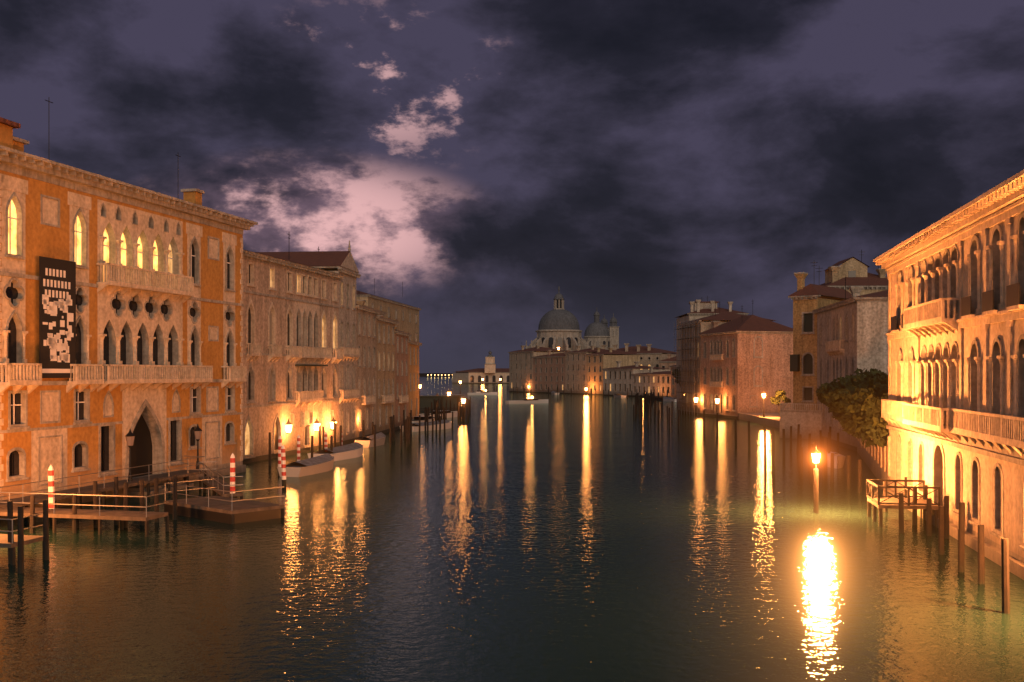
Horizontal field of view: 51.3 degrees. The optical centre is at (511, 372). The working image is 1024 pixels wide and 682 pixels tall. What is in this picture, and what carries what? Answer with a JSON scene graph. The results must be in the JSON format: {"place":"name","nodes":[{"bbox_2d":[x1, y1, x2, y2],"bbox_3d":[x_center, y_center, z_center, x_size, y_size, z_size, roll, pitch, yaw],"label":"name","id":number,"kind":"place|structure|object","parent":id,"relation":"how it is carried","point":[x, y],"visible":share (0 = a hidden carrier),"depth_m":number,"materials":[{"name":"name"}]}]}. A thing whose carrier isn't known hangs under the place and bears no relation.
{"place":"outdoors","nodes":[
{"label":"outdoors","id":0,"kind":"place"},
{"bbox_2d":[419,372,467,375],"bbox_3d":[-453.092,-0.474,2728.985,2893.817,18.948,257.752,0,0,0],"label":"shore","id":1,"kind":"structure","parent":0,"point":[435,374],"depth_m":2649.28,"materials":[{"name":"black"}]},
{"bbox_2d":[0,376,1023,681],"bbox_3d":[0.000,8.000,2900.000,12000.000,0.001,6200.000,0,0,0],"label":"canal water","id":2,"kind":"structure","parent":0,"point":[574,538],"depth_m":42.14,"materials":[{"name":"liquid"}]},
{"bbox_2d":[0,100,257,518],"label":"palace building","id":3,"kind":"structure","parent":2,"relation":"in","point":[121,308],"depth_m":68.74,"materials":[{"name":"stone"}]},
{"bbox_2d":[0,456,284,564],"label":"jetties","id":4,"kind":"object","parent":2,"relation":"on","point":[222,506],"visible":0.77,"depth_m":58.51,"materials":[{"name":"wood"}]},
{"bbox_2d":[125,424,201,480],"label":"lamp posts","id":5,"kind":"object","parent":4,"relation":"on","point":[130,435],"visible":1,"depth_m":68.92,"materials":[{"name":"black metal"}]},
{"bbox_2d":[7,396,470,573],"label":"mooring poles","id":6,"kind":"object","parent":2,"relation":"in","point":[407,430],"visible":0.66,"depth_m":58.08,"materials":[{"name":"brown wood"}]},
{"bbox_2d":[243,250,345,463],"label":"palace building","id":7,"kind":"structure","parent":2,"relation":"in","point":[292,354],"depth_m":103.33,"materials":[{"name":"stone"}]},
{"bbox_2d":[277,453,333,476],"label":"moored boat","id":8,"kind":"object","parent":2,"relation":"on","point":[315,465],"visible":0.8,"depth_m":84.24,"materials":[{"name":"grey"}]},
{"bbox_2d":[255,234,360,444],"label":"building","id":9,"kind":"structure","parent":2,"relation":"in","point":[341,262],"depth_m":120.06,"materials":[{"name":"beige stone"}]},
{"bbox_2d":[307,442,362,460],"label":"moored boat","id":10,"kind":"object","parent":2,"relation":"on","point":[350,451],"visible":0.63,"depth_m":98.77,"materials":[{"name":"white paint"}]},
{"bbox_2d":[355,304,380,439],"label":"house","id":11,"kind":"structure","parent":2,"relation":"on","point":[366,362],"depth_m":130.05,"materials":[{"name":"stone"}]},
{"bbox_2d":[355,432,385,447],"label":"moored boat","id":12,"kind":"object","parent":2,"relation":"on","point":[367,442],"visible":0.73,"depth_m":116.43,"materials":[{"name":"grey"}]},
{"bbox_2d":[364,305,386,314],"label":"building","id":13,"kind":"structure","parent":2,"relation":"on","point":[383,313],"depth_m":195.14,"materials":[{"name":"stone"}]},
{"bbox_2d":[356,292,398,433],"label":"house","id":14,"kind":"structure","parent":2,"relation":"on","point":[385,369],"depth_m":141.41,"materials":[{"name":"stone"}]},
{"bbox_2d":[356,278,420,341],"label":"building","id":15,"kind":"structure","parent":2,"relation":"in","point":[406,316],"depth_m":241.67,"materials":[{"name":"stone"}]},
{"bbox_2d":[377,315,411,429],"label":"house","id":16,"kind":"structure","parent":2,"relation":"on","point":[401,371],"depth_m":154.37,"materials":[{"name":"stone"}]},
{"bbox_2d":[390,316,421,418],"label":"house","id":17,"kind":"structure","parent":2,"relation":"on","point":[414,376],"depth_m":167.65,"materials":[{"name":"stone"}]},
{"bbox_2d":[412,416,434,422],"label":"moored boat","id":18,"kind":"object","parent":2,"relation":"on","point":[415,419],"visible":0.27,"depth_m":165.52,"materials":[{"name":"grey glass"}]},
{"bbox_2d":[402,419,451,431],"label":"moored boat","id":19,"kind":"object","parent":2,"relation":"on","point":[415,426],"visible":0.59,"depth_m":148.53,"materials":[{"name":"white paint"}]},
{"bbox_2d":[419,410,457,417],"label":"moored boat","id":20,"kind":"object","parent":2,"relation":"on","point":[449,414],"visible":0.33,"depth_m":190.61,"materials":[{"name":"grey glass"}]},
{"bbox_2d":[419,395,462,410],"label":"dock","id":21,"kind":"object","parent":2,"relation":"on","point":[425,401],"visible":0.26,"depth_m":226.59,"materials":[{"name":"grey"}]},
{"bbox_2d":[452,351,508,383],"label":"punta della dogana","id":22,"kind":"structure","parent":2,"relation":"in","point":[490,373],"depth_m":803.44,"materials":[{"name":"stone"}]},
{"bbox_2d":[467,390,497,394],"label":"motor boat","id":23,"kind":"object","parent":2,"relation":"on","point":[485,392],"visible":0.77,"depth_m":389.11,"materials":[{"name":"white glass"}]},
{"bbox_2d":[285,346,719,433],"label":"street lamps","id":24,"kind":"object","parent":2,"relation":"on","point":[288,424],"visible":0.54,"depth_m":177.84,"materials":[{"name":"white glass"}]},
{"bbox_2d":[505,396,547,403],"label":"motor boat","id":25,"kind":"object","parent":2,"relation":"on","point":[529,401],"visible":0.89,"depth_m":278.92,"materials":[{"name":"white paint"}]},
{"bbox_2d":[508,345,565,392],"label":"house","id":26,"kind":"structure","parent":2,"relation":"on","point":[520,368],"depth_m":440.80,"materials":[{"name":"stone"}]},
{"bbox_2d":[532,350,570,393],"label":"house","id":27,"kind":"structure","parent":2,"relation":"in","point":[549,370],"depth_m":421.29,"materials":[{"name":"stone"}]},
{"bbox_2d":[525,286,618,350],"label":"domed church","id":28,"kind":"structure","parent":2,"relation":"in","point":[558,325],"depth_m":474.69,"materials":[{"name":"stone"}]},
{"bbox_2d":[564,340,606,394],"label":"house","id":29,"kind":"structure","parent":2,"relation":"in","point":[576,371],"depth_m":403.18,"materials":[{"name":"stone"}]},
{"bbox_2d":[585,347,639,394],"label":"house","id":30,"kind":"structure","parent":2,"relation":"in","point":[598,361],"depth_m":390.52,"materials":[{"name":"stone"}]},
{"bbox_2d":[613,393,626,397],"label":"moored boat","id":31,"kind":"object","parent":2,"relation":"on","point":[618,395],"visible":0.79,"depth_m":347.40,"materials":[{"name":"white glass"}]},
{"bbox_2d":[602,354,669,396],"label":"house","id":32,"kind":"structure","parent":2,"relation":"in","point":[618,379],"depth_m":368.75,"materials":[{"name":"stone"}]},
{"bbox_2d":[601,343,676,369],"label":"house","id":33,"kind":"structure","parent":2,"relation":"on","point":[653,355],"depth_m":409.65,"materials":[{"name":"stone"}]},
{"bbox_2d":[631,360,670,396],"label":"building","id":34,"kind":"structure","parent":2,"relation":"in","point":[651,381],"depth_m":351.84,"materials":[{"name":"stone"}]},
{"bbox_2d":[658,354,676,370],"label":"building","id":35,"kind":"structure","parent":2,"relation":"on","point":[667,363],"depth_m":394.21,"materials":[{"name":"stone"}]},
{"bbox_2d":[663,397,676,401],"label":"moored boat","id":36,"kind":"object","parent":2,"relation":"on","point":[669,399],"visible":0.61,"depth_m":298.40,"materials":[{"name":"white paint"}]},
{"bbox_2d":[669,365,676,397],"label":"building","id":37,"kind":"structure","parent":2,"relation":"in","point":[673,387],"depth_m":330.47,"materials":[{"name":"stone"}]},
{"bbox_2d":[675,296,748,406],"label":"building","id":38,"kind":"structure","parent":2,"relation":"on","point":[698,309],"depth_m":241.16,"materials":[{"name":"stone"}]},
{"bbox_2d":[674,300,775,415],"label":"building","id":39,"kind":"structure","parent":2,"relation":"in","point":[690,360],"depth_m":205.05,"materials":[{"name":"stone"}]},
{"bbox_2d":[698,306,792,418],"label":"pink palazzo","id":40,"kind":"structure","parent":2,"relation":"in","point":[745,361],"depth_m":186.97,"materials":[{"name":"stone"}]},
{"bbox_2d":[494,385,1009,613],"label":"mooring poles","id":41,"kind":"object","parent":2,"relation":"in","point":[943,522],"visible":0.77,"depth_m":58.09,"materials":[{"name":"brown wood"}]},
{"bbox_2d":[780,262,851,439],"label":"narrow yellow house","id":42,"kind":"structure","parent":2,"relation":"in","point":[805,413],"depth_m":132.41,"materials":[{"name":"yellow paint"}]},
{"bbox_2d":[811,446,820,512],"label":"street lamp","id":43,"kind":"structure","parent":2,"relation":"in","point":[815,453],"depth_m":60.94,"materials":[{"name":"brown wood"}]},
{"bbox_2d":[820,451,845,468],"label":"boat","id":44,"kind":"object","parent":2,"relation":"in","point":[839,459],"visible":0.64,"depth_m":89.99,"materials":[{"name":"white paint"}]},
{"bbox_2d":[812,277,887,450],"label":"building","id":45,"kind":"structure","parent":2,"relation":"on","point":[851,335],"depth_m":112.73,"materials":[{"name":"stone"}]},
{"bbox_2d":[856,436,889,485],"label":"garden wall","id":46,"kind":"structure","parent":2,"relation":"in","point":[876,460],"depth_m":79.29,"materials":[{"name":"stone"}]},
{"bbox_2d":[816,382,837,419],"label":"garden tree","id":47,"kind":"object","parent":46,"relation":"on","point":[820,387],"depth_m":108.94,"materials":[{"name":"green plant"}]},
{"bbox_2d":[816,368,883,413],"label":"garden tree","id":48,"kind":"object","parent":46,"relation":"on","point":[822,391],"visible":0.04,"depth_m":100.57,"materials":[{"name":"green plant"}]},
{"bbox_2d":[823,376,887,427],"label":"garden tree","id":49,"kind":"object","parent":46,"relation":"on","point":[832,398],"visible":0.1,"depth_m":86.70,"materials":[{"name":"green plant"}]},
{"bbox_2d":[823,372,887,421],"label":"garden tree","id":50,"kind":"object","parent":46,"relation":"on","point":[847,384],"visible":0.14,"depth_m":92.86,"materials":[{"name":"green plant"}]},
{"bbox_2d":[839,380,887,447],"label":"garden tree","id":51,"kind":"object","parent":46,"relation":"on","point":[855,427],"visible":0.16,"depth_m":78.49,"materials":[{"name":"green plant"}]},
{"bbox_2d":[861,391,888,447],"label":"garden tree","id":52,"kind":"object","parent":46,"relation":"on","point":[878,430],"visible":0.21,"depth_m":71.96,"materials":[{"name":"green plant"}]},
{"bbox_2d":[866,479,939,527],"bbox_3d":[20.923,7.450,57.247,3.100,3.100,3.700,0,0,9],"label":"dock","id":53,"kind":"object","parent":2,"relation":"in","point":[877,501],"visible":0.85,"depth_m":55.80,"materials":[{"name":"brown wood"}]},
{"bbox_2d":[873,169,1023,579],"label":"building","id":54,"kind":"structure","parent":2,"relation":"in","point":[952,410],"depth_m":50.13,"materials":[{"name":"stone"}]},
{"bbox_2d":[0,0,1023,372],"label":"sky","id":55,"kind":"structure","parent":0,"point":[641,161],"materials":[{"name":"purple"}]},
{"bbox_2d":[672,365,680,401],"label":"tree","id":56,"kind":"object","parent":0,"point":[677,374],"visible":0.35,"depth_m":249.80,"materials":[{"name":"green plant"}]},
{"bbox_2d":[739,413,779,427],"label":"quay","id":57,"kind":"structure","parent":0,"point":[771,419],"depth_m":170.76,"materials":[{"name":"stone"}]},
{"bbox_2d":[762,391,765,416],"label":"street lamp","id":58,"kind":"object","parent":57,"relation":"on","point":[763,395],"visible":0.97,"depth_m":167.93,"materials":[{"name":"yellow metal"}]},
{"bbox_2d":[770,389,790,416],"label":"tree","id":59,"kind":"object","parent":57,"relation":"on","point":[779,395],"visible":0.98,"depth_m":169.66,"materials":[{"name":"green plant"}]},
{"bbox_2d":[821,250,887,294],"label":"building","id":60,"kind":"structure","parent":0,"point":[853,271],"depth_m":144.40,"materials":[{"name":"beige paint"}]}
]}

